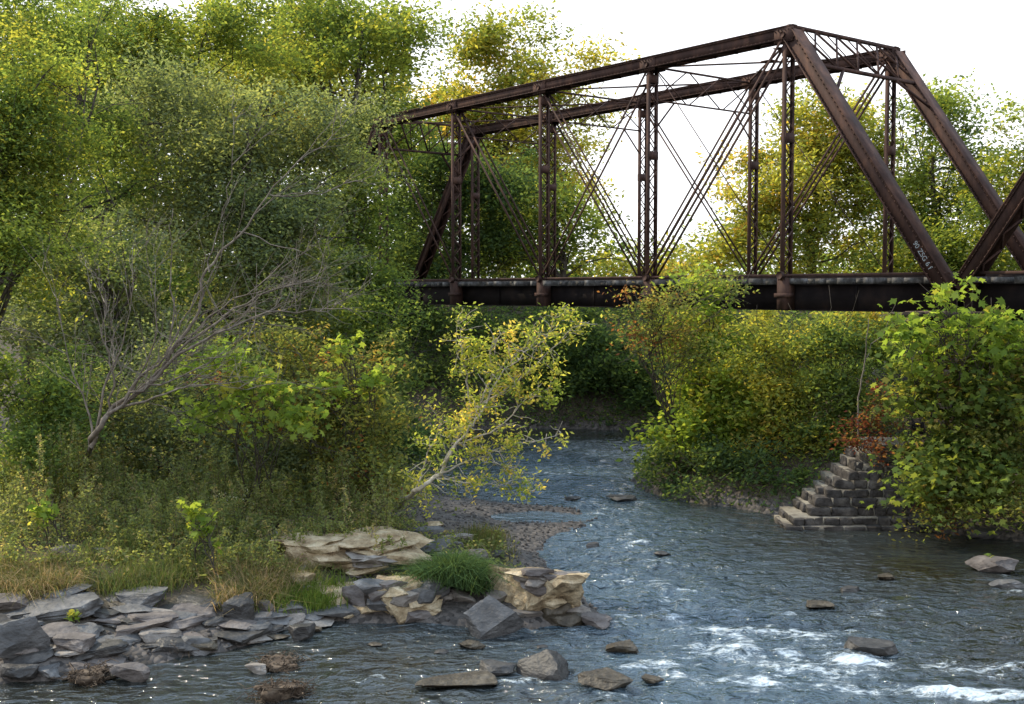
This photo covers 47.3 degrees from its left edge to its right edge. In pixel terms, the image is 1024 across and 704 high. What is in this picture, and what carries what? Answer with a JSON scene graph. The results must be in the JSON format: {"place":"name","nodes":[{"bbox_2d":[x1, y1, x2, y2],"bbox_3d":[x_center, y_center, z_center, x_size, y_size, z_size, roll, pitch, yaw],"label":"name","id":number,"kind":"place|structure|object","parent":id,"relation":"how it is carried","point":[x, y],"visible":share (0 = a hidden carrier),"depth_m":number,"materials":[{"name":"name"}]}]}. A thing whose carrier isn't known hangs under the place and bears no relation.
{"place":"outdoors","nodes":[
{"label":"outdoors","id":0,"kind":"place"},
{"bbox_2d":[0,420,1023,703],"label":"water","id":1,"kind":"structure","parent":0,"point":[710,608],"depth_m":19.48,"materials":[{"name":"liquid"}]},
{"bbox_2d":[0,662,39,680],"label":"bank rock","id":2,"kind":"object","parent":1,"relation":"on","point":[21,671],"visible":1,"depth_m":16.78,"materials":[{"name":"stone"}]},
{"bbox_2d":[0,616,49,658],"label":"bank rock","id":3,"kind":"object","parent":1,"relation":"on","point":[21,635],"visible":0.9,"depth_m":17.15,"materials":[{"name":"grey stone"}]},
{"bbox_2d":[38,663,60,678],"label":"rubble stone","id":4,"kind":"object","parent":1,"relation":"on","point":[49,671],"visible":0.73,"depth_m":16.90,"materials":[{"name":"grey stone"}]},
{"bbox_2d":[109,662,149,681],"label":"river rock","id":5,"kind":"object","parent":1,"relation":"in","point":[134,672],"visible":1,"depth_m":16.77,"materials":[{"name":"grey stone"}]},
{"bbox_2d":[181,635,211,655],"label":"bank rock","id":6,"kind":"object","parent":1,"relation":"in","point":[189,640],"visible":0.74,"depth_m":18.03,"materials":[{"name":"grey stone"}]},
{"bbox_2d":[235,675,317,703],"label":"root debris","id":7,"kind":"object","parent":1,"relation":"in","point":[272,691],"visible":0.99,"depth_m":16.04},
{"bbox_2d":[247,650,314,672],"bbox_3d":[-3.482,4.691,17.563,1.042,0.343,1.062,0,3,0],"label":"root debris","id":8,"kind":"object","parent":1,"relation":"in","point":[282,663],"visible":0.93,"depth_m":17.49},
{"bbox_2d":[314,604,359,617],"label":"bank rock","id":9,"kind":"object","parent":1,"relation":"on","point":[340,612],"visible":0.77,"depth_m":19.87,"materials":[{"name":"grey stone"}]},
{"bbox_2d":[341,585,368,606],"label":"bank rock","id":10,"kind":"object","parent":9,"relation":"on","point":[355,595],"visible":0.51,"depth_m":20.16,"materials":[{"name":"grey stone"}]},
{"bbox_2d":[415,671,497,686],"bbox_3d":[-0.784,4.696,16.671,1.166,0.145,0.609,0,3,0],"label":"river rock","id":11,"kind":"object","parent":1,"relation":"on","point":[480,678],"visible":1,"depth_m":16.56,"materials":[{"name":"grey stone"}]},
{"bbox_2d":[479,659,516,675],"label":"river rock","id":12,"kind":"object","parent":1,"relation":"on","point":[496,667],"visible":0.77,"depth_m":17.03,"materials":[{"name":"stone"}]},
{"bbox_2d":[516,649,568,680],"bbox_3d":[0.443,4.588,17.086,0.786,0.467,0.616,1,3,10],"label":"river rock","id":13,"kind":"object","parent":1,"relation":"on","point":[548,664],"visible":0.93,"depth_m":16.98,"materials":[{"name":"stone"}]},
{"bbox_2d":[581,612,611,628],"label":"river rock","id":14,"kind":"object","parent":1,"relation":"in","point":[598,620],"visible":1,"depth_m":19.50,"materials":[{"name":"grey stone"}]},
{"bbox_2d":[578,667,632,690],"bbox_3d":[1.311,4.677,16.585,0.735,0.241,0.652,3,4,42],"label":"river rock","id":15,"kind":"object","parent":1,"relation":"on","point":[606,679],"visible":0.99,"depth_m":16.46,"materials":[{"name":"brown stone"}]},
{"bbox_2d":[605,639,638,652],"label":"river rock","id":16,"kind":"object","parent":1,"relation":"on","point":[626,646],"visible":0.98,"depth_m":18.08,"materials":[{"name":"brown stone"}]},
{"bbox_2d":[844,636,897,655],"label":"river rock","id":17,"kind":"object","parent":1,"relation":"on","point":[879,647],"visible":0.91,"depth_m":17.99,"materials":[{"name":"stone"}]},
{"bbox_2d":[966,523,1006,538],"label":"bank rock","id":18,"kind":"object","parent":1,"relation":"in","point":[983,529],"visible":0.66,"depth_m":26.43,"materials":[{"name":"stone"}]},
{"bbox_2d":[965,555,1018,572],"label":"river rock","id":19,"kind":"object","parent":1,"relation":"on","point":[985,563],"visible":1,"depth_m":23.23,"materials":[{"name":"grey stone"}]},
{"bbox_2d":[989,579,1023,588],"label":"river rock","id":20,"kind":"object","parent":1,"relation":"on","point":[1008,583],"visible":0.98,"depth_m":22.05,"materials":[{"name":"grey stone"}]},
{"bbox_2d":[0,298,1023,683],"bbox_3d":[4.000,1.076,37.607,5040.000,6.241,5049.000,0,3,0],"label":"ground","id":21,"kind":"structure","parent":0,"point":[452,612],"depth_m":30.16,"materials":[{"name":"soil"}]},
{"bbox_2d":[0,591,31,609],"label":"rubble stone","id":22,"kind":"object","parent":21,"relation":"on","point":[13,603],"visible":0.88,"depth_m":18.61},
{"bbox_2d":[7,643,53,662],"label":"rubble stone","id":23,"kind":"object","parent":21,"relation":"on","point":[40,655],"visible":0.67,"depth_m":17.18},
{"bbox_2d":[26,488,75,556],"bbox_3d":[-8.259,3.161,20.761,0.577,1.446,1.057,2,4,32],"label":"sycamore sapling","id":24,"kind":"object","parent":21,"relation":"on","point":[43,511],"visible":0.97,"depth_m":20.67,"materials":[{"name":"green plant"}]},
{"bbox_2d":[41,621,79,641],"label":"bank rock","id":25,"kind":"object","parent":21,"relation":"on","point":[51,630],"visible":0.43,"depth_m":17.86,"materials":[{"name":"grey stone"}]},
{"bbox_2d":[18,592,103,620],"bbox_3d":[-7.266,4.060,18.717,1.388,0.312,1.032,-1,3,-12],"label":"bank rock","id":26,"kind":"object","parent":21,"relation":"on","point":[86,604],"visible":0.77,"depth_m":18.43,"materials":[{"name":"grey stone"}]},
{"bbox_2d":[0,332,125,491],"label":"riverside bush","id":27,"kind":"object","parent":21,"relation":"on","point":[60,389],"visible":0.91,"depth_m":24.43,"materials":[{"name":"green plant"}]},
{"bbox_2d":[34,583,91,599],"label":"rubble stone","id":28,"kind":"object","parent":21,"relation":"on","point":[75,589],"visible":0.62,"depth_m":18.97,"materials":[{"name":"grey stone"}]},
{"bbox_2d":[0,0,140,335],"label":"broadleaf tree","id":29,"kind":"object","parent":21,"relation":"on","point":[21,106],"visible":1,"depth_m":26.27,"materials":[{"name":"green plant"}]},
{"bbox_2d":[52,632,95,652],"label":"bank rock","id":30,"kind":"object","parent":21,"relation":"on","point":[81,642],"visible":0.95,"depth_m":17.40,"materials":[{"name":"grey stone"}]},
{"bbox_2d":[51,659,118,688],"bbox_3d":[-6.104,4.658,16.875,0.772,0.382,1.027,2,3,30],"label":"root debris","id":31,"kind":"object","parent":21,"relation":"on","point":[91,675],"visible":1,"depth_m":16.74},
{"bbox_2d":[77,622,103,637],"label":"rubble stone","id":32,"kind":"object","parent":21,"relation":"on","point":[94,628],"visible":0.47,"depth_m":17.97,"materials":[{"name":"grey stone"}]},
{"bbox_2d":[72,639,128,660],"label":"bank rock","id":33,"kind":"object","parent":21,"relation":"on","point":[108,647],"visible":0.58,"depth_m":17.38,"materials":[{"name":"stone"}]},
{"bbox_2d":[0,0,210,436],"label":"broadleaf tree","id":34,"kind":"object","parent":21,"relation":"on","point":[129,185],"visible":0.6,"depth_m":34.39,"materials":[{"name":"green plant"}]},
{"bbox_2d":[87,655,125,667],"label":"rubble stone","id":35,"kind":"object","parent":21,"relation":"on","point":[110,662],"visible":0.62,"depth_m":17.31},
{"bbox_2d":[0,195,253,455],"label":"broadleaf tree","id":36,"kind":"object","parent":21,"relation":"on","point":[119,287],"visible":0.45,"depth_m":32.02,"materials":[{"name":"green plant"}]},
{"bbox_2d":[108,604,152,613],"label":"rubble stone","id":37,"kind":"object","parent":21,"relation":"on","point":[129,608],"visible":0.69,"depth_m":18.82,"materials":[{"name":"grey stone"}]},
{"bbox_2d":[0,202,275,427],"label":"broadleaf tree","id":38,"kind":"object","parent":21,"relation":"on","point":[165,284],"visible":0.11,"depth_m":43.03,"materials":[{"name":"green plant"}]},
{"bbox_2d":[114,585,167,606],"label":"bank rock","id":39,"kind":"object","parent":21,"relation":"on","point":[149,596],"visible":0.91,"depth_m":19.10,"materials":[{"name":"grey stone"}]},
{"bbox_2d":[114,617,172,636],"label":"rubble stone","id":40,"kind":"object","parent":21,"relation":"on","point":[121,630],"visible":0.69,"depth_m":18.17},
{"bbox_2d":[127,611,178,621],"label":"bank rock","id":41,"kind":"object","parent":21,"relation":"on","point":[145,617],"visible":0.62,"depth_m":18.52,"materials":[{"name":"grey stone"}]},
{"bbox_2d":[139,627,181,643],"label":"bank rock","id":42,"kind":"object","parent":21,"relation":"on","point":[151,635],"visible":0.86,"depth_m":18.06,"materials":[{"name":"grey stone"}]},
{"bbox_2d":[0,544,342,615],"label":"dry grass","id":43,"kind":"structure","parent":21,"relation":"on","point":[56,581],"depth_m":19.70,"materials":[{"name":"plant"}]},
{"bbox_2d":[3,312,340,512],"bbox_3d":[-7.904,1.262,26.715,8.588,4.348,5.129,0,3,0],"label":"riverside bush","id":44,"kind":"object","parent":21,"relation":"on","point":[285,461],"visible":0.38,"depth_m":26.33,"materials":[{"name":"green plant"}]},
{"bbox_2d":[11,0,333,378],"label":"broadleaf tree","id":45,"kind":"object","parent":21,"relation":"on","point":[221,23],"visible":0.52,"depth_m":49.87,"materials":[{"name":"green plant"}]},
{"bbox_2d":[151,635,199,651],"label":"rubble stone","id":46,"kind":"object","parent":21,"relation":"on","point":[166,645],"visible":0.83,"depth_m":17.91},
{"bbox_2d":[0,522,352,605],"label":"green grass","id":47,"kind":"structure","parent":21,"relation":"on","point":[152,575],"depth_m":20.13,"materials":[{"name":"plant"}]},
{"bbox_2d":[164,615,208,629],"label":"rubble stone","id":48,"kind":"object","parent":21,"relation":"on","point":[187,623],"visible":0.57,"depth_m":18.52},
{"bbox_2d":[168,603,216,616],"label":"rubble stone","id":49,"kind":"object","parent":21,"relation":"on","point":[198,610],"visible":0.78,"depth_m":18.93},
{"bbox_2d":[176,594,219,606],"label":"rubble stone","id":50,"kind":"object","parent":21,"relation":"on","point":[196,599],"visible":0.69,"depth_m":19.32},
{"bbox_2d":[176,496,222,581],"bbox_3d":[-5.452,3.299,20.368,1.058,1.624,0.733,2,4,36],"label":"sycamore sapling","id":51,"kind":"object","parent":21,"relation":"on","point":[192,510],"visible":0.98,"depth_m":20.30,"materials":[{"name":"green plant"}]},
{"bbox_2d":[0,77,405,469],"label":"bare tree","id":52,"kind":"object","parent":21,"relation":"on","point":[122,403],"visible":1,"depth_m":21.85,"materials":[{"name":"grey plant"}]},
{"bbox_2d":[0,411,412,584],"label":"weeds","id":53,"kind":"object","parent":21,"relation":"on","point":[141,494],"visible":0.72,"depth_m":22.92,"materials":[{"name":"green plant"}]},
{"bbox_2d":[41,19,427,432],"bbox_3d":[-9.028,-3.580,37.149,12.235,13.652,9.597,0,3,0],"label":"willow tree","id":54,"kind":"object","parent":21,"relation":"on","point":[280,222],"visible":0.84,"depth_m":36.48,"materials":[{"name":"green plant"}]},
{"bbox_2d":[218,618,256,629],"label":"rubble stone","id":55,"kind":"object","parent":21,"relation":"on","point":[240,624],"visible":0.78,"depth_m":18.78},
{"bbox_2d":[222,592,254,619],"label":"bank rock","id":56,"kind":"object","parent":21,"relation":"on","point":[244,611],"visible":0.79,"depth_m":19.05,"materials":[{"name":"stone"}]},
{"bbox_2d":[214,629,263,644],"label":"rubble stone","id":57,"kind":"object","parent":21,"relation":"on","point":[239,636],"visible":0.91,"depth_m":18.51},
{"bbox_2d":[153,331,345,511],"bbox_3d":[-5.020,1.659,22.968,3.352,4.121,2.964,2,4,40],"label":"sycamore bush","id":58,"kind":"object","parent":21,"relation":"on","point":[290,414],"visible":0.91,"depth_m":22.79,"materials":[{"name":"green plant"}]},
{"bbox_2d":[0,422,524,594],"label":"undergrowth","id":59,"kind":"object","parent":21,"relation":"on","point":[435,536],"visible":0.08,"depth_m":22.75,"materials":[{"name":"green plant"}]},
{"bbox_2d":[151,0,390,306],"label":"broadleaf tree","id":60,"kind":"object","parent":21,"relation":"on","point":[268,68],"visible":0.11,"depth_m":58.75,"materials":[{"name":"green plant"}]},
{"bbox_2d":[274,600,306,613],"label":"rubble stone","id":61,"kind":"object","parent":21,"relation":"on","point":[298,608],"visible":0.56,"depth_m":19.68,"materials":[{"name":"grey stone"}]},
{"bbox_2d":[288,622,315,640],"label":"bank rock","id":62,"kind":"object","parent":21,"relation":"on","point":[301,631],"visible":1,"depth_m":18.79,"materials":[{"name":"stone"}]},
{"bbox_2d":[255,563,353,613],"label":"green grass","id":63,"kind":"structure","parent":21,"relation":"on","point":[314,596],"depth_m":20.10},
{"bbox_2d":[192,259,442,443],"bbox_3d":[-6.543,0.374,38.443,8.946,7.150,6.187,-2,4,-36],"label":"broadleaf tree","id":64,"kind":"object","parent":21,"relation":"on","point":[377,327],"visible":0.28,"depth_m":38.89,"materials":[{"name":"green plant"}]},
{"bbox_2d":[173,308,465,523],"bbox_3d":[-3.925,1.375,25.447,7.278,4.672,4.325,2,4,40],"label":"riverside bush","id":65,"kind":"object","parent":21,"relation":"on","point":[327,449],"visible":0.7,"depth_m":24.88,"materials":[{"name":"green plant"}]},
{"bbox_2d":[232,132,447,386],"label":"broadleaf tree","id":66,"kind":"object","parent":21,"relation":"on","point":[384,274],"visible":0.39,"depth_m":42.15,"materials":[{"name":"green plant"}]},
{"bbox_2d":[82,483,598,662],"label":"gravel","id":67,"kind":"structure","parent":21,"relation":"on","point":[130,657],"depth_m":27.32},
{"bbox_2d":[266,526,433,575],"bbox_3d":[-3.151,3.827,21.868,3.443,0.940,1.686,0,3,0],"label":"masonry rubble","id":68,"kind":"object","parent":21,"relation":"on","point":[356,546],"visible":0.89,"depth_m":21.32,"materials":[{"name":"beige stone"}]},
{"bbox_2d":[296,330,403,512],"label":"sycamore bush","id":69,"kind":"object","parent":21,"relation":"on","point":[373,380],"visible":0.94,"depth_m":23.87,"materials":[{"name":"green plant"}]},
{"bbox_2d":[221,0,487,282],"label":"broadleaf tree","id":70,"kind":"object","parent":21,"relation":"on","point":[340,49],"visible":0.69,"depth_m":54.92,"materials":[{"name":"green plant"}]},
{"bbox_2d":[296,303,431,352],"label":"bush","id":71,"kind":"object","parent":21,"relation":"on","point":[419,305],"visible":0.02,"depth_m":56.40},
{"bbox_2d":[262,363,468,487],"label":"riverside bush","id":72,"kind":"object","parent":21,"relation":"on","point":[417,452],"visible":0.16,"depth_m":32.38,"materials":[{"name":"green plant"}]},
{"bbox_2d":[353,574,449,623],"bbox_3d":[-1.884,4.340,20.175,1.629,0.961,1.176,0,3,0],"label":"masonry rubble","id":73,"kind":"object","parent":21,"relation":"on","point":[402,603],"visible":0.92,"depth_m":19.74,"materials":[{"name":"beige stone"}]},
{"bbox_2d":[337,544,526,601],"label":"grass tuft","id":74,"kind":"object","parent":21,"relation":"on","point":[466,570],"visible":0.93,"depth_m":20.20,"materials":[{"name":"plant"}]},
{"bbox_2d":[420,538,463,555],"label":"bank rock","id":75,"kind":"object","parent":21,"relation":"on","point":[442,542],"visible":0.43,"depth_m":22.39,"materials":[{"name":"grey stone"}]},
{"bbox_2d":[6,270,906,428],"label":"undergrowth","id":76,"kind":"object","parent":21,"relation":"on","point":[443,349],"visible":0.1,"depth_m":51.80,"materials":[{"name":"green plant"}]},
{"bbox_2d":[450,589,475,601],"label":"ledge stone","id":77,"kind":"object","parent":21,"relation":"on","point":[464,596],"visible":0.91,"depth_m":20.20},
{"bbox_2d":[384,304,550,393],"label":"riverside bush","id":78,"kind":"object","parent":21,"relation":"on","point":[436,368],"visible":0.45,"depth_m":53.26,"materials":[{"name":"green plant"}]},
{"bbox_2d":[364,117,575,278],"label":"broadleaf tree","id":79,"kind":"object","parent":21,"relation":"on","point":[437,189],"visible":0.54,"depth_m":61.86,"materials":[{"name":"green plant"}]},
{"bbox_2d":[440,515,523,563],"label":"green grass","id":80,"kind":"structure","parent":21,"relation":"on","point":[481,532],"depth_m":24.64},
{"bbox_2d":[463,595,523,639],"bbox_3d":[-0.246,4.390,19.296,0.769,0.768,0.965,2,3,31],"label":"river rock","id":81,"kind":"object","parent":21,"relation":"on","point":[488,617],"visible":0.94,"depth_m":19.07,"materials":[{"name":"grey stone"}]},
{"bbox_2d":[394,301,602,517],"bbox_3d":[-1.576,1.429,23.389,3.086,4.909,6.862,-3,4,-41],"label":"leaning shrub","id":82,"kind":"object","parent":21,"relation":"on","point":[464,424],"visible":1,"depth_m":21.93,"materials":[{"name":"yellow plant"}]},
{"bbox_2d":[0,0,1011,296],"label":"distant wood","id":83,"kind":"object","parent":21,"relation":"on","point":[350,78],"visible":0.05,"depth_m":92.73,"materials":[{"name":"green plant"}]},
{"bbox_2d":[396,0,641,277],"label":"maple tree","id":84,"kind":"object","parent":21,"relation":"on","point":[485,47],"visible":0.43,"depth_m":76.37,"materials":[{"name":"green plant"}]},
{"bbox_2d":[483,564,591,616],"bbox_3d":[0.395,4.260,20.226,1.961,1.298,1.649,0,3,0],"label":"masonry rubble","id":85,"kind":"object","parent":21,"relation":"on","point":[554,592],"visible":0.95,"depth_m":19.70,"materials":[{"name":"beige stone"}]},
{"bbox_2d":[464,153,641,278],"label":"broadleaf tree","id":86,"kind":"object","parent":21,"relation":"on","point":[565,209],"visible":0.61,"depth_m":63.27,"materials":[{"name":"green plant"}]},
{"bbox_2d":[542,612,583,626],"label":"river rock","id":87,"kind":"object","parent":21,"relation":"on","point":[569,619],"visible":0.89,"depth_m":19.60,"materials":[{"name":"grey stone"}]},
{"bbox_2d":[496,307,678,419],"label":"riverside bush","id":88,"kind":"object","parent":21,"relation":"on","point":[595,336],"visible":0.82,"depth_m":49.36,"materials":[{"name":"green plant"}]},
{"bbox_2d":[586,230,713,276],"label":"broadleaf tree","id":89,"kind":"object","parent":21,"relation":"on","point":[621,271],"visible":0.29,"depth_m":79.72,"materials":[{"name":"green plant"}]},
{"bbox_2d":[594,257,759,456],"bbox_3d":[4.339,0.243,31.569,4.296,5.538,3.486,0,3,0],"label":"riverside bush","id":90,"kind":"object","parent":21,"relation":"on","point":[648,301],"visible":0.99,"depth_m":31.24,"materials":[{"name":"green plant"}]},
{"bbox_2d":[607,260,804,469],"bbox_3d":[5.179,0.621,32.594,5.110,6.411,4.430,0,3,0],"label":"riverside bush","id":91,"kind":"object","parent":21,"relation":"on","point":[700,409],"visible":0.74,"depth_m":32.51,"materials":[{"name":"green plant"}]},
{"bbox_2d":[626,427,829,512],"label":"riverside bush","id":92,"kind":"object","parent":21,"relation":"on","point":[748,457],"visible":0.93,"depth_m":30.88,"materials":[{"name":"green plant"}]},
{"bbox_2d":[675,305,850,494],"bbox_3d":[6.897,1.519,31.322,4.805,5.623,4.101,0,3,0],"label":"riverside bush","id":93,"kind":"object","parent":21,"relation":"on","point":[775,383],"visible":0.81,"depth_m":31.27,"materials":[{"name":"green plant"}]},
{"bbox_2d":[629,308,912,377],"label":"riverside bush","id":94,"kind":"object","parent":21,"relation":"on","point":[869,315],"visible":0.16,"depth_m":45.39,"materials":[{"name":"green plant"}]},
{"bbox_2d":[632,76,959,274],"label":"maple tree","id":95,"kind":"object","parent":21,"relation":"on","point":[817,221],"visible":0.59,"depth_m":64.05,"materials":[{"name":"green plant"}]},
{"bbox_2d":[632,318,1023,531],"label":"undergrowth","id":96,"kind":"object","parent":21,"relation":"on","point":[852,364],"visible":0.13,"depth_m":32.22,"materials":[{"name":"green plant"}]},
{"bbox_2d":[746,289,912,487],"bbox_3d":[8.718,0.964,30.848,4.806,5.455,3.593,0,3,0],"label":"riverside bush","id":97,"kind":"object","parent":21,"relation":"on","point":[847,388],"visible":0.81,"depth_m":30.79,"materials":[{"name":"green plant"}]},
{"bbox_2d":[774,311,1023,530],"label":"stone pier","id":98,"kind":"structure","parent":21,"relation":"on","point":[834,496],"depth_m":27.77,"materials":[{"name":"stone"}]},
{"bbox_2d":[323,24,1023,311],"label":"truss bridge","id":99,"kind":"structure","parent":98,"relation":"on","point":[781,289],"depth_m":37.57,"materials":[{"name":"metal"}]},
{"bbox_2d":[826,378,916,472],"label":"creeper vine","id":100,"kind":"object","parent":98,"relation":"attached to","point":[870,422],"visible":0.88,"depth_m":28.16,"materials":[{"name":"red plant"}]},
{"bbox_2d":[886,431,925,509],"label":"creeper vine","id":101,"kind":"object","parent":98,"relation":"attached to","point":[906,446],"visible":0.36,"depth_m":27.23,"materials":[{"name":"green plant"}]},
{"bbox_2d":[952,171,1023,313],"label":"truss bridge","id":102,"kind":"structure","parent":98,"relation":"on","point":[1007,219],"depth_m":28.40,"materials":[{"name":"metal"}]},
{"bbox_2d":[838,67,1023,272],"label":"maple tree","id":103,"kind":"object","parent":21,"relation":"on","point":[943,236],"visible":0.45,"depth_m":60.80,"materials":[{"name":"green plant"}]},
{"bbox_2d":[857,291,1023,538],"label":"sycamore bush","id":104,"kind":"object","parent":21,"relation":"on","point":[976,398],"visible":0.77,"depth_m":25.77,"materials":[{"name":"green plant"}]},
{"bbox_2d":[876,271,1023,513],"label":"sycamore bush","id":105,"kind":"object","parent":21,"relation":"on","point":[985,321],"visible":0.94,"depth_m":25.47,"materials":[{"name":"green plant"}]},
{"bbox_2d":[878,395,1023,543],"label":"riverside bush","id":106,"kind":"object","parent":21,"relation":"on","point":[1019,502],"visible":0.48,"depth_m":25.52,"materials":[{"name":"green plant"}]},
{"bbox_2d":[931,91,1023,270],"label":"maple tree","id":107,"kind":"object","parent":21,"relation":"on","point":[992,172],"visible":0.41,"depth_m":56.90,"materials":[{"name":"green plant"}]},
{"bbox_2d":[0,0,1023,277],"label":"sky","id":108,"kind":"structure","parent":0,"point":[954,37],"materials":[{"name":"white"}]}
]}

